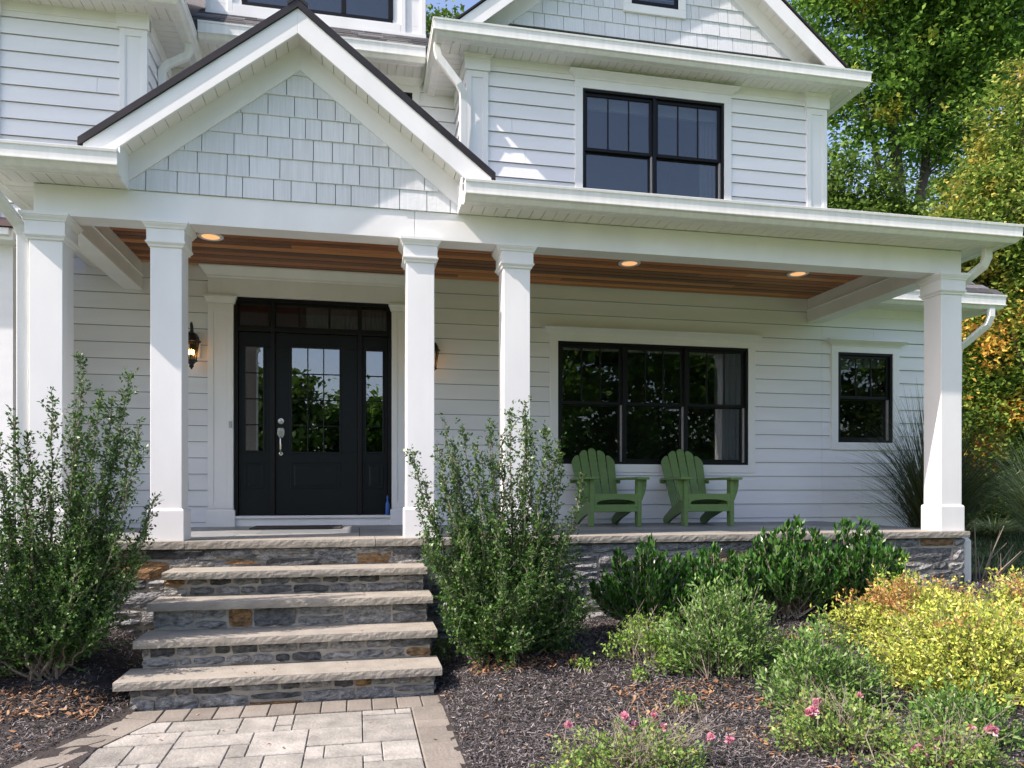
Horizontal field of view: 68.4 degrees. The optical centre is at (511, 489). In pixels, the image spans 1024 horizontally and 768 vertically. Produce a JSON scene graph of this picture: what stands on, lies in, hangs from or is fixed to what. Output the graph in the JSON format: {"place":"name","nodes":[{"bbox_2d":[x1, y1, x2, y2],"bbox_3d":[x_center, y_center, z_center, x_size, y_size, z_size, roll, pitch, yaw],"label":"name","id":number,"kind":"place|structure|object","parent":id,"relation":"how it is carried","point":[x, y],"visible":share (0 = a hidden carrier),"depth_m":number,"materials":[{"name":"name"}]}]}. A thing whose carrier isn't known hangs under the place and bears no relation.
{"place":"outdoors","nodes":[
{"label":"outdoors","id":0,"kind":"place"},
{"bbox_2d":[59,708,424,767],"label":"path","id":1,"kind":"structure","parent":0,"point":[206,744],"depth_m":3.99,"materials":[{"name":"grey stone"}]},
{"bbox_2d":[64,564,403,766],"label":"blown leaves","id":2,"kind":"object","parent":1,"relation":"on","point":[245,671],"visible":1,"depth_m":4.36,"materials":[{"name":"brown plant"}]},
{"bbox_2d":[136,695,432,767],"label":"path base","id":3,"kind":"object","parent":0,"point":[325,746],"visible":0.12,"depth_m":4.32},
{"bbox_2d":[12,695,466,767],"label":"path edging","id":4,"kind":"object","parent":3,"relation":"on","point":[437,743],"visible":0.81,"depth_m":4.45,"materials":[{"name":"grey stone"}]},
{"bbox_2d":[0,569,1023,767],"bbox_3d":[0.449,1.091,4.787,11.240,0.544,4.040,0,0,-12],"label":"bark mulch","id":5,"kind":"object","parent":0,"point":[541,729],"visible":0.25,"depth_m":4.51,"materials":[{"name":"brown wood"}]},
{"bbox_2d":[0,351,164,680],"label":"upright shrub","id":6,"kind":"object","parent":5,"relation":"on","point":[64,616],"visible":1,"depth_m":4.73,"materials":[{"name":"green plant"}]},
{"bbox_2d":[431,637,450,664],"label":"seedling","id":7,"kind":"object","parent":5,"relation":"on","point":[440,645],"visible":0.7,"depth_m":5.56,"materials":[{"name":"green plant"}]},
{"bbox_2d":[403,395,598,671],"bbox_3d":[-0.013,0.289,5.425,1.297,1.921,0.975,0,0,-39],"label":"upright shrub","id":8,"kind":"object","parent":5,"relation":"on","point":[503,606],"visible":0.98,"depth_m":5.33,"materials":[{"name":"green plant"}]},
{"bbox_2d":[0,623,1022,767],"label":"leaf litter","id":9,"kind":"object","parent":5,"relation":"on","point":[486,667],"visible":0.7,"depth_m":4.58,"materials":[{"name":"brown plant"}]},
{"bbox_2d":[570,652,596,674],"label":"seedling","id":10,"kind":"object","parent":5,"relation":"on","point":[581,663],"visible":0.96,"depth_m":5.14,"materials":[{"name":"green plant"}]},
{"bbox_2d":[530,694,734,767],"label":"rose bush","id":11,"kind":"object","parent":5,"relation":"on","point":[658,753],"visible":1,"depth_m":3.50,"materials":[{"name":"green plant"}]},
{"bbox_2d":[623,660,650,683],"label":"seedling","id":12,"kind":"object","parent":5,"relation":"on","point":[636,673],"visible":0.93,"depth_m":4.96,"materials":[{"name":"green plant"}]},
{"bbox_2d":[587,533,694,632],"bbox_3d":[1.011,0.730,5.921,0.876,0.788,0.619,0,0,-12],"label":"laurel bush","id":13,"kind":"object","parent":5,"relation":"on","point":[655,582],"visible":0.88,"depth_m":5.81,"materials":[{"name":"green plant"}]},
{"bbox_2d":[596,602,696,671],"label":"leafy perennial","id":14,"kind":"object","parent":5,"relation":"on","point":[643,638],"visible":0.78,"depth_m":5.28,"materials":[{"name":"green plant"}]},
{"bbox_2d":[667,686,702,714],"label":"seedling","id":15,"kind":"object","parent":5,"relation":"on","point":[678,700],"visible":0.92,"depth_m":4.53,"materials":[{"name":"green plant"}]},
{"bbox_2d":[646,557,785,680],"bbox_3d":[1.367,0.892,5.187,0.988,0.843,0.806,0,0,-12],"label":"silvery plant","id":16,"kind":"object","parent":5,"relation":"on","point":[720,638],"visible":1,"depth_m":5.06,"materials":[{"name":"green plant"}]},
{"bbox_2d":[677,542,771,621],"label":"laurel bush","id":17,"kind":"object","parent":5,"relation":"on","point":[706,571],"visible":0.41,"depth_m":5.95,"materials":[{"name":"green plant"}]},
{"bbox_2d":[764,621,805,660],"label":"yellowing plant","id":18,"kind":"object","parent":5,"relation":"on","point":[780,639],"visible":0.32,"depth_m":5.33,"materials":[{"name":"green plant"}]},
{"bbox_2d":[746,514,844,618],"bbox_3d":[2.292,0.627,6.205,0.831,0.858,0.698,0,0,-12],"label":"laurel bush","id":19,"kind":"object","parent":5,"relation":"on","point":[793,582],"visible":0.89,"depth_m":6.08,"materials":[{"name":"green plant"}]},
{"bbox_2d":[744,604,903,717],"bbox_3d":[1.865,1.053,4.628,0.950,0.704,0.788,0,0,-12],"label":"silvery plant","id":20,"kind":"object","parent":5,"relation":"on","point":[796,670],"visible":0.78,"depth_m":4.50,"materials":[{"name":"green plant"}]},
{"bbox_2d":[760,673,906,758],"bbox_3d":[1.687,1.171,3.976,0.824,0.412,0.654,0,0,-12],"label":"rose bush","id":21,"kind":"object","parent":5,"relation":"on","point":[816,713],"visible":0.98,"depth_m":3.88,"materials":[{"name":"green plant"}]},
{"bbox_2d":[809,515,909,611],"bbox_3d":[2.893,0.621,6.319,0.940,0.806,0.702,0,0,-12],"label":"laurel bush","id":22,"kind":"object","parent":5,"relation":"on","point":[859,557],"visible":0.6,"depth_m":6.21,"materials":[{"name":"green plant"}]},
{"bbox_2d":[803,555,1016,651],"bbox_3d":[3.002,0.864,5.638,1.556,0.714,1.152,0,0,-12],"label":"golden shrub","id":23,"kind":"object","parent":5,"relation":"on","point":[883,598],"visible":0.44,"depth_m":5.64,"materials":[{"name":"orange plant"}]},
{"bbox_2d":[844,701,1023,767],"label":"rose bush","id":24,"kind":"object","parent":5,"relation":"on","point":[948,750],"visible":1,"depth_m":3.52,"materials":[{"name":"green plant"}]},
{"bbox_2d":[847,586,1023,717],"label":"golden shrub","id":25,"kind":"object","parent":5,"relation":"on","point":[966,643],"visible":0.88,"depth_m":4.78,"materials":[{"name":"yellow plant"}]},
{"bbox_2d":[890,656,1023,751],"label":"silvery plant","id":26,"kind":"object","parent":5,"relation":"on","point":[984,709],"visible":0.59,"depth_m":3.97,"materials":[{"name":"green plant"}]},
{"bbox_2d":[956,565,1023,653],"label":"golden shrub","id":27,"kind":"object","parent":5,"relation":"on","point":[1005,588],"visible":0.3,"depth_m":5.75,"materials":[{"name":"yellow plant"}]},
{"bbox_2d":[971,520,1023,580],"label":"bare twigs","id":28,"kind":"object","parent":5,"relation":"on","point":[989,561],"visible":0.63,"depth_m":7.36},
{"bbox_2d":[426,0,1023,211],"label":"sky","id":29,"kind":"structure","parent":0,"point":[468,3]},
{"bbox_2d":[964,510,1023,583],"bbox_3d":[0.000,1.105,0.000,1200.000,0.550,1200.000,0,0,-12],"label":"ground","id":30,"kind":"structure","parent":0,"point":[973,554],"depth_m":10.06,"materials":[{"name":"green plant"}]},
{"bbox_2d":[112,546,441,711],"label":"stone steps","id":31,"kind":"structure","parent":30,"relation":"on","point":[217,628],"depth_m":5.16,"materials":[{"name":"grey stone"},{"name":"tan stone"},{"name":"mortar"}]},
{"bbox_2d":[426,0,464,37],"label":"tree","id":32,"kind":"object","parent":30,"relation":"on","point":[446,12],"visible":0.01,"depth_m":19.81,"materials":[{"name":"green plant"}]},
{"bbox_2d":[0,0,1007,602],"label":"house","id":33,"kind":"structure","parent":30,"relation":"on","point":[296,396],"depth_m":8.69,"materials":[{"name":"white paint"}]},
{"bbox_2d":[188,322,200,368],"bbox_3d":[-3.284,-1.468,7.737,0.184,0.487,0.248,0,0,-12],"label":"wall lantern","id":34,"kind":"object","parent":33,"relation":"attached to","point":[194,346],"depth_m":7.70,"materials":[{"name":"black metal"}]},
{"bbox_2d":[275,333,356,514],"bbox_3d":[-2.101,-0.698,8.110,0.858,1.940,0.114,0,0,-12],"label":"entry door","id":35,"kind":"structure","parent":33,"relation":"in","point":[307,482],"depth_m":8.12,"materials":[{"name":"black paint"}]},
{"bbox_2d":[385,495,388,514],"bbox_3d":[-1.358,0.173,8.216,0.044,0.216,0.043,0,0,-12],"label":"bottle","id":36,"kind":"object","parent":33,"relation":"on","point":[387,508],"visible":1,"depth_m":8.20,"materials":[{"name":"blue glass"}]},
{"bbox_2d":[384,73,423,105],"bbox_3d":[-1.667,-4.284,9.148,1.245,1.458,0.208,0,0,-12],"label":"window","id":37,"kind":"structure","parent":33,"relation":"in","point":[410,86],"depth_m":9.19,"materials":[{"name":"white paint"}]},
{"bbox_2d":[434,342,439,370],"bbox_3d":[-0.879,-1.468,8.230,0.184,0.487,0.248,0,0,-12],"label":"wall lantern","id":38,"kind":"object","parent":33,"relation":"attached to","point":[436,349],"depth_m":8.17,"materials":[{"name":"black metal"}]},
{"bbox_2d":[543,325,764,472],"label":"window","id":39,"kind":"structure","parent":33,"relation":"in","point":[636,397],"depth_m":9.32,"materials":[{"name":"white paint"}]},
{"bbox_2d":[568,67,740,199],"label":"window","id":40,"kind":"structure","parent":33,"relation":"in","point":[634,132],"depth_m":9.06,"materials":[{"name":"white paint"}]},
{"bbox_2d":[623,0,685,19],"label":"window","id":41,"kind":"structure","parent":33,"relation":"in","point":[675,9],"depth_m":8.86,"materials":[{"name":"white paint"}]},
{"bbox_2d":[824,338,908,450],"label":"window","id":42,"kind":"structure","parent":33,"relation":"in","point":[863,389],"depth_m":9.51,"materials":[{"name":"white paint"}]},
{"bbox_2d":[0,0,1023,649],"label":"front porch","id":43,"kind":"object","parent":30,"relation":"on","point":[296,134],"visible":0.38,"depth_m":6.07,"materials":[{"name":"grey asphalt shingle"},{"name":"white paint"},{"name":"cedar"}]},
{"bbox_2d":[197,233,223,240],"bbox_3d":[-2.774,-2.323,6.934,0.230,0.012,0.230,0,0,-12],"label":"recessed light","id":44,"kind":"object","parent":43,"relation":"attached to","point":[211,237],"visible":0.94,"depth_m":6.92,"materials":[{"name":"white paint"}]},
{"bbox_2d":[249,525,341,528],"bbox_3d":[-2.187,0.387,7.688,0.880,0.014,0.500,0,0,-12],"label":"doormat","id":45,"kind":"object","parent":43,"relation":"on","point":[302,527],"visible":1,"depth_m":7.52,"materials":[{"name":"grey fabric"}]},
{"bbox_2d":[569,448,649,526],"bbox_3d":[1.011,-0.040,8.280,0.726,0.868,0.898,0,0,-13],"label":"adirondack chair","id":46,"kind":"object","parent":43,"relation":"on","point":[620,505],"visible":0.98,"depth_m":8.21,"materials":[{"name":"green wood"}]},
{"bbox_2d":[618,260,640,266],"bbox_3d":[1.209,-2.323,7.755,0.230,0.012,0.230,0,0,-12],"label":"recessed light","id":47,"kind":"object","parent":43,"relation":"attached to","point":[627,263],"visible":0.92,"depth_m":7.75,"materials":[{"name":"white paint"}]},
{"bbox_2d":[659,449,741,525],"bbox_3d":[2.054,-0.040,8.463,0.726,0.868,0.898,0,0,-10],"label":"adirondack chair","id":48,"kind":"object","parent":43,"relation":"on","point":[710,506],"visible":1,"depth_m":8.48,"materials":[{"name":"green wood"}]},
{"bbox_2d":[787,271,808,276],"bbox_3d":[3.084,-2.323,8.129,0.230,0.012,0.230,0,0,-12],"label":"recessed light","id":49,"kind":"object","parent":43,"relation":"attached to","point":[795,273],"visible":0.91,"depth_m":8.11,"materials":[{"name":"white paint"}]},
{"bbox_2d":[827,131,947,215],"bbox_3d":[8.441,-3.786,18.392,5.701,9.473,4.579,0,0,-12],"label":"tree","id":50,"kind":"object","parent":30,"relation":"on","point":[884,201],"visible":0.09,"depth_m":17.64,"materials":[{"name":"green plant"}]},
{"bbox_2d":[787,0,1023,213],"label":"tree","id":51,"kind":"object","parent":30,"relation":"on","point":[934,53],"visible":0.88,"depth_m":22.23,"materials":[{"name":"green plant"}]},
{"bbox_2d":[804,379,1023,530],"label":"ornamental grass","id":52,"kind":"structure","parent":30,"relation":"on","point":[913,494],"depth_m":8.31,"materials":[{"name":"green plant"}]},
{"bbox_2d":[865,14,1023,217],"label":"tree","id":53,"kind":"object","parent":30,"relation":"on","point":[934,185],"visible":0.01,"depth_m":28.34,"materials":[{"name":"green plant"}]},
{"bbox_2d":[904,41,1023,394],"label":"tree","id":54,"kind":"object","parent":30,"relation":"on","point":[991,189],"visible":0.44,"depth_m":14.84,"materials":[{"name":"green plant"}]},
{"bbox_2d":[963,301,1016,517],"bbox_3d":[14.680,-3.166,21.369,11.552,8.232,6.344,0,0,-12],"label":"tree","id":55,"kind":"object","parent":30,"relation":"on","point":[970,440],"visible":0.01,"depth_m":20.29,"materials":[{"name":"green plant"}]},
{"bbox_2d":[962,281,1023,534],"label":"tree","id":56,"kind":"object","parent":30,"relation":"on","point":[997,377],"visible":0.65,"depth_m":13.26,"materials":[{"name":"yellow plant"}]},
{"bbox_2d":[965,514,1023,537],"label":"dry grass","id":57,"kind":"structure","parent":30,"relation":"on","point":[988,529],"depth_m":12.28,"materials":[{"name":"green plant"}]},
{"bbox_2d":[967,425,1023,532],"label":"ornamental grass","id":58,"kind":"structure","parent":30,"relation":"on","point":[1019,507],"depth_m":10.47,"materials":[{"name":"plant"}]}
]}

